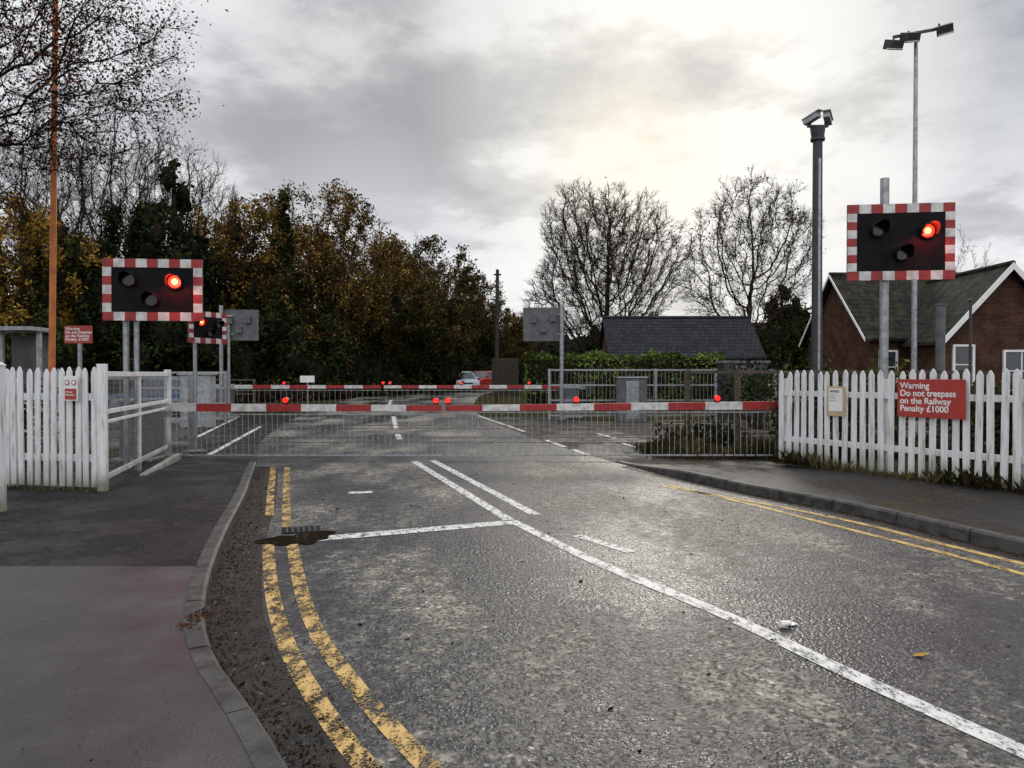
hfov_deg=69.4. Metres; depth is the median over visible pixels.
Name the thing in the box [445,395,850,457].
crossing barrier
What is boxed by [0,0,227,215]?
overhanging beech tree
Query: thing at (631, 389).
signalling cabinet
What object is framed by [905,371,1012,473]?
shrub
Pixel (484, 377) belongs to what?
parked car
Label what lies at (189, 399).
galvanised fence
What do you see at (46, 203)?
bare tree
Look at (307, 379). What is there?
white sign
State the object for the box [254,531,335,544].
puddle
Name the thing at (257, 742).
kerb
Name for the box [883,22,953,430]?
floodlight column
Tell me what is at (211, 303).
evergreen tree
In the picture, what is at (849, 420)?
shrub
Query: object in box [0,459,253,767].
pavement
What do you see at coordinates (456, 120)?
sky
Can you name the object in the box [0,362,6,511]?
white fence end
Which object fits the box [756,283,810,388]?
evergreen tree
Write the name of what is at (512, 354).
oak tree
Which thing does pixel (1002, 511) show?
pavement
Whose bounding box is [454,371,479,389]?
parked car
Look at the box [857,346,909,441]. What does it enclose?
shrub
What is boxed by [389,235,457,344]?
bare tree
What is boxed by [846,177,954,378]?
crossing signal
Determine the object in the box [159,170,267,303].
bare tree
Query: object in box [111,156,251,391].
evergreen tree
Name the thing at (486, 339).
oak tree
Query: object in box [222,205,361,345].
oak tree
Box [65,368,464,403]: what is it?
bracken undergrowth
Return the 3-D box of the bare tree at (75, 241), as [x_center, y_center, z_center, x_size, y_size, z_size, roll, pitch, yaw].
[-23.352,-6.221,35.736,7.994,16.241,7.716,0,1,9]
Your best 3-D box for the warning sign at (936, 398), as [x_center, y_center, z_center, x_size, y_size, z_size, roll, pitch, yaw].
[5.852,0.204,10.348,0.015,0.540,0.980,0,1,-29]
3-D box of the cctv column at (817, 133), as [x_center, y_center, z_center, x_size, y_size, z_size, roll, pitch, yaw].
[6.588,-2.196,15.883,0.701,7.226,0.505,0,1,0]
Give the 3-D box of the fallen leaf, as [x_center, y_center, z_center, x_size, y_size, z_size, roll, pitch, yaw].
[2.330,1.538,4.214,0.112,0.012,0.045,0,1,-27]
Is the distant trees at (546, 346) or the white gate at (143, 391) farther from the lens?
the distant trees at (546, 346)
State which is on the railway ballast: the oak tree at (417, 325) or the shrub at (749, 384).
the shrub at (749, 384)
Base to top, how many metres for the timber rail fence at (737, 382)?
1.720 m
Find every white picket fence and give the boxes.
[6,367,96,489]
[23,369,58,446]
[779,368,1023,490]
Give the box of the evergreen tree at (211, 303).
[195,236,237,359]
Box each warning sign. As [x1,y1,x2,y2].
[64,326,92,462]
[897,379,965,419]
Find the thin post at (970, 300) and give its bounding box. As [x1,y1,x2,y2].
[968,298,972,392]
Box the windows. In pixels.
[952,344,1023,390]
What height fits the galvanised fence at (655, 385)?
1.850 m
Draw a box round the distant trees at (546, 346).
[1,301,586,365]
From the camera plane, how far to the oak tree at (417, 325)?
50.62 m
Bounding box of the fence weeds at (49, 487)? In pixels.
[7,485,95,491]
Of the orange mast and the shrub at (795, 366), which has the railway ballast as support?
the shrub at (795, 366)
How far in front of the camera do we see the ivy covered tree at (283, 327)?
41.41 m
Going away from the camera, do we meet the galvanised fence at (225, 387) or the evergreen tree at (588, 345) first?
the galvanised fence at (225, 387)
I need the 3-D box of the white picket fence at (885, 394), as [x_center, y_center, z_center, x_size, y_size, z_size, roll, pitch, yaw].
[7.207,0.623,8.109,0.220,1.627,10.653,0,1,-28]
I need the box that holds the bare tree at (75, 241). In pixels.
[0,92,123,323]
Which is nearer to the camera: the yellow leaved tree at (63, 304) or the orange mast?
the orange mast
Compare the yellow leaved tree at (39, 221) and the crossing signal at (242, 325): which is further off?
the yellow leaved tree at (39, 221)
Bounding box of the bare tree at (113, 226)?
[0,91,190,301]
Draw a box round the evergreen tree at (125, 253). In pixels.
[115,200,186,386]
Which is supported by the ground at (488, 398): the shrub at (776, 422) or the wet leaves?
the shrub at (776, 422)
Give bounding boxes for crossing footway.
[172,417,727,463]
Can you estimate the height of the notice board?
0.470 m
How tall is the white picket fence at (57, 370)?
1.797 m
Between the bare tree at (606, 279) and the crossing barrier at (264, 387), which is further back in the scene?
the bare tree at (606, 279)
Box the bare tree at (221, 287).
[86,125,261,308]
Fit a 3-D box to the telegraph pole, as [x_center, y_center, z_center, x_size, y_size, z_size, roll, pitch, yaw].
[-0.784,-2.521,39.974,0.400,7.322,0.232,0,1,0]
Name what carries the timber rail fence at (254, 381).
on the ground at (488, 398)
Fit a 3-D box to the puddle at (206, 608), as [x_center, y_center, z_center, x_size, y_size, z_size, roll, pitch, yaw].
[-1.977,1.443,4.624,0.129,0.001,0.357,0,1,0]
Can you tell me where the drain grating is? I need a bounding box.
[282,525,319,533]
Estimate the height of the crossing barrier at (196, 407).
1.193 m
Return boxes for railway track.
[65,420,1012,444]
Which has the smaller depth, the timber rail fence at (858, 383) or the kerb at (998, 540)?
the kerb at (998, 540)
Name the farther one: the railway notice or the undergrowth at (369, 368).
the undergrowth at (369, 368)
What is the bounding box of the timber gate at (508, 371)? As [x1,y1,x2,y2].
[492,359,517,395]
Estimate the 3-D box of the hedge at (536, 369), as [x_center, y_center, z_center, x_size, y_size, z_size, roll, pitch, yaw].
[5.121,-0.053,33.624,9.315,3.175,1.498,0,1,0]
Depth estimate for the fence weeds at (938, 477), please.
10.28 m
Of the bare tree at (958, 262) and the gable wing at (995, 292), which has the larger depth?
the bare tree at (958, 262)
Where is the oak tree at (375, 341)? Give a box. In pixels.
[315,227,438,361]
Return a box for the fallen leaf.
[913,652,930,655]
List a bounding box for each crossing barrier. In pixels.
[89,397,440,460]
[216,382,384,417]
[384,382,593,417]
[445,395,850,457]
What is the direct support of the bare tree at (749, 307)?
on the ground at (488, 398)
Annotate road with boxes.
[207,389,1023,767]
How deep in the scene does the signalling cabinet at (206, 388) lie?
22.76 m
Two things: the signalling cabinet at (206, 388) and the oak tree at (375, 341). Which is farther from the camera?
the oak tree at (375, 341)
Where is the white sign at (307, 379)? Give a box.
[300,376,314,403]
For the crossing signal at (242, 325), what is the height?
4.137 m
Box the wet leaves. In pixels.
[169,609,213,627]
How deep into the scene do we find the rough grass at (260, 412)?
29.65 m
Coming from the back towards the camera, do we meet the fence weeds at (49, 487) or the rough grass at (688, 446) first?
the rough grass at (688, 446)
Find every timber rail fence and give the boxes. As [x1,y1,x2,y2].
[88,379,255,407]
[684,369,963,456]
[838,382,1012,421]
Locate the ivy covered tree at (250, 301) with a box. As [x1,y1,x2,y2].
[239,280,278,379]
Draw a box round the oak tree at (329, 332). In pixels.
[238,178,422,383]
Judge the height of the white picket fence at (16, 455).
1.648 m
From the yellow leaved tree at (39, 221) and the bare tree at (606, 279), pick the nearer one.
the yellow leaved tree at (39, 221)
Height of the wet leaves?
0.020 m
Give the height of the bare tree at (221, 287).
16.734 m
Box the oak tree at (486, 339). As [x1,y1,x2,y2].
[424,274,522,365]
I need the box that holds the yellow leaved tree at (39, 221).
[0,190,112,351]
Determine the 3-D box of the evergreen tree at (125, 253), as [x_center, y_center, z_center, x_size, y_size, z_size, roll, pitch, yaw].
[-19.137,-4.181,39.178,4.916,11.175,4.323,0,1,0]
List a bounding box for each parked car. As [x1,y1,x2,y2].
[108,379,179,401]
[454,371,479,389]
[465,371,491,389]
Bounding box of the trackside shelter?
[0,326,48,451]
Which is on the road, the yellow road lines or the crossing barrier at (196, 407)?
the yellow road lines
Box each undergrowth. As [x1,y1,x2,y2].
[0,299,564,402]
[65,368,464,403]
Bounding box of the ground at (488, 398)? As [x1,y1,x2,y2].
[24,389,1012,628]
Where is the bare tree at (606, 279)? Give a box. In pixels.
[519,174,699,359]
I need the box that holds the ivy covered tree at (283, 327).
[258,186,318,389]
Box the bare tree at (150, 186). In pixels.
[61,126,222,257]
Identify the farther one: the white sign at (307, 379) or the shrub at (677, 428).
the white sign at (307, 379)
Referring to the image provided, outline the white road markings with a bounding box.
[198,400,1023,758]
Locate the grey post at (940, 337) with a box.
[935,303,946,434]
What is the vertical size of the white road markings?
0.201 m
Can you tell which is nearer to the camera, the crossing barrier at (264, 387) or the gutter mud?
the gutter mud
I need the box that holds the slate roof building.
[598,316,766,360]
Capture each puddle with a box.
[201,606,210,614]
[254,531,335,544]
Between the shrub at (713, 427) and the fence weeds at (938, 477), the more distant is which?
the shrub at (713, 427)
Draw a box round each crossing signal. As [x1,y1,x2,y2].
[102,258,202,470]
[184,311,225,452]
[219,305,258,419]
[523,304,565,419]
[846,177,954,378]
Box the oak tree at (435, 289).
[386,261,479,357]
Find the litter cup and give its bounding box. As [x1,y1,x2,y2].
[778,620,797,626]
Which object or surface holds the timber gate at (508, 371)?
on the ground at (488, 398)
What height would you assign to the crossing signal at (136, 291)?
3.451 m
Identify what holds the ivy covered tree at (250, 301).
on the ground at (488, 398)
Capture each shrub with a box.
[23,377,74,464]
[652,422,726,442]
[684,415,761,447]
[712,354,793,429]
[765,378,808,448]
[772,338,834,424]
[792,366,877,463]
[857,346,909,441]
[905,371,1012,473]
[939,382,1012,478]
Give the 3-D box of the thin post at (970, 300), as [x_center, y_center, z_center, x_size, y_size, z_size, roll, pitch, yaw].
[10.529,-0.281,16.998,0.090,3.370,0.090,0,1,0]
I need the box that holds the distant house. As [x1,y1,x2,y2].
[752,310,807,388]
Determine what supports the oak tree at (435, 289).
on the ground at (488, 398)
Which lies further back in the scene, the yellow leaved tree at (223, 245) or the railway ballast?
the yellow leaved tree at (223, 245)
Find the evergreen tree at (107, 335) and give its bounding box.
[62,240,146,396]
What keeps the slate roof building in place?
on the ground at (488, 398)
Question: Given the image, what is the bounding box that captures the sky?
[0,0,1023,338]
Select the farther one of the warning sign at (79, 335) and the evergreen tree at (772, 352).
the evergreen tree at (772, 352)
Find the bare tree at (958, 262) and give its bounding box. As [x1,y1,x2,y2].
[955,227,999,271]
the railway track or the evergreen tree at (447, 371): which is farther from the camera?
the evergreen tree at (447, 371)
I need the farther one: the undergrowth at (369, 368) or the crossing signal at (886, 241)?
the undergrowth at (369, 368)
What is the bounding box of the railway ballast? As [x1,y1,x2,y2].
[24,421,1012,448]
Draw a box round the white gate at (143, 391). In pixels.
[96,364,171,490]
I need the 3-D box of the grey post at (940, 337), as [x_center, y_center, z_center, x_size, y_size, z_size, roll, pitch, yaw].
[9.843,-0.219,16.999,0.238,3.247,0.238,0,1,0]
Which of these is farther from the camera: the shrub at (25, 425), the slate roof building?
the slate roof building
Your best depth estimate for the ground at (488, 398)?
29.94 m
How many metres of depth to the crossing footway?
18.80 m
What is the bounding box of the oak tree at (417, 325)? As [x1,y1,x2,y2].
[360,234,490,392]
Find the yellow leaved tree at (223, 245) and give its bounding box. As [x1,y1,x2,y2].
[187,196,306,321]
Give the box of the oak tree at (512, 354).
[477,306,540,362]
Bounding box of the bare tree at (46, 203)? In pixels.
[0,106,135,303]
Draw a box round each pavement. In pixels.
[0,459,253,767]
[625,461,1023,537]
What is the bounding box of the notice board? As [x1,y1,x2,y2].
[827,386,844,415]
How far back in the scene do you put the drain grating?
7.60 m
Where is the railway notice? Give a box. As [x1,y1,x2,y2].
[64,376,77,400]
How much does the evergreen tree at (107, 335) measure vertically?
8.838 m
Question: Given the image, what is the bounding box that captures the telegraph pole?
[494,269,500,401]
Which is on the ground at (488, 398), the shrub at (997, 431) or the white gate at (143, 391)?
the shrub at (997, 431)
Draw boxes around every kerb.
[184,461,287,767]
[616,461,1023,554]
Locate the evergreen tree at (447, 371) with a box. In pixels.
[410,315,467,392]
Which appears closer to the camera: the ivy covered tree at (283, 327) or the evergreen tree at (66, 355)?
the evergreen tree at (66, 355)
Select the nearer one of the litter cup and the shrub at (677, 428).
the litter cup
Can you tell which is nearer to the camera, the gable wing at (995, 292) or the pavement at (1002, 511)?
the pavement at (1002, 511)
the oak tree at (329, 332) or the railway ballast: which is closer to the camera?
the railway ballast
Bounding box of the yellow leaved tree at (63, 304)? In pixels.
[12,250,92,324]
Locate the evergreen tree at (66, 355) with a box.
[5,305,100,386]
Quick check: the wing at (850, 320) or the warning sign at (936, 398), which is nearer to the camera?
the warning sign at (936, 398)
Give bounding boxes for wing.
[799,272,958,419]
[898,260,1023,419]
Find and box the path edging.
[139,453,180,475]
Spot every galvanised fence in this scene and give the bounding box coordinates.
[108,375,192,449]
[153,371,227,422]
[548,369,776,419]
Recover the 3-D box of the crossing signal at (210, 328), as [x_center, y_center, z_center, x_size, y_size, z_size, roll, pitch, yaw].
[-6.413,-0.044,15.516,0.490,2.931,0.950,0,1,27]
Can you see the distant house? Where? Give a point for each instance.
(785, 361)
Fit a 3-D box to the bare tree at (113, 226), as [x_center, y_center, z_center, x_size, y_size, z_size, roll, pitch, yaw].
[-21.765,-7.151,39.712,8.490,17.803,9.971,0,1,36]
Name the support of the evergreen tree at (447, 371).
on the ground at (488, 398)
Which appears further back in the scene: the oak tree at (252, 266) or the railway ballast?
the oak tree at (252, 266)
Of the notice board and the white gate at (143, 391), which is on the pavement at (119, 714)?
the white gate at (143, 391)
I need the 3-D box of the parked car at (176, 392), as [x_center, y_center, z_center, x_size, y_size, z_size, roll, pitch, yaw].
[-13.984,0.524,30.008,4.150,1.459,2.000,0,1,-6]
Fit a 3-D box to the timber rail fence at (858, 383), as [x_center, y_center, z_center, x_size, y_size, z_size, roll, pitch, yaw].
[18.000,0.635,23.009,16.215,1.400,0.090,0,1,7]
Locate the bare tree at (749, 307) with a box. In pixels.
[670,164,826,349]
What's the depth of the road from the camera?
4.91 m
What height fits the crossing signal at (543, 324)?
4.168 m
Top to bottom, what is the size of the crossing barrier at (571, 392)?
1.370 m
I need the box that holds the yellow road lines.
[262,467,1023,767]
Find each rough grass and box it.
[65,401,299,417]
[630,433,984,461]
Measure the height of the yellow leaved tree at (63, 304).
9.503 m
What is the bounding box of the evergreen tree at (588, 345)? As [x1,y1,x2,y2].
[578,322,598,357]
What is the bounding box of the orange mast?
[48,0,58,453]
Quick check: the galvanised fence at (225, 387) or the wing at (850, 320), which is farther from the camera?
the wing at (850, 320)
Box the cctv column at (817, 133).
[802,109,833,389]
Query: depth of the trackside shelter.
15.88 m
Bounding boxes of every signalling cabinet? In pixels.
[178,374,217,426]
[615,377,648,421]
[715,361,770,418]
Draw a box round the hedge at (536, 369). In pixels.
[522,348,725,410]
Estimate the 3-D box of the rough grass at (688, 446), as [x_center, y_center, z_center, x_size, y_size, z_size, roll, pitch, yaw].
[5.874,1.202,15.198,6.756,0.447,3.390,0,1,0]
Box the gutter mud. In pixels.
[206,466,1023,767]
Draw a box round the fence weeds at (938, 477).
[771,448,1023,494]

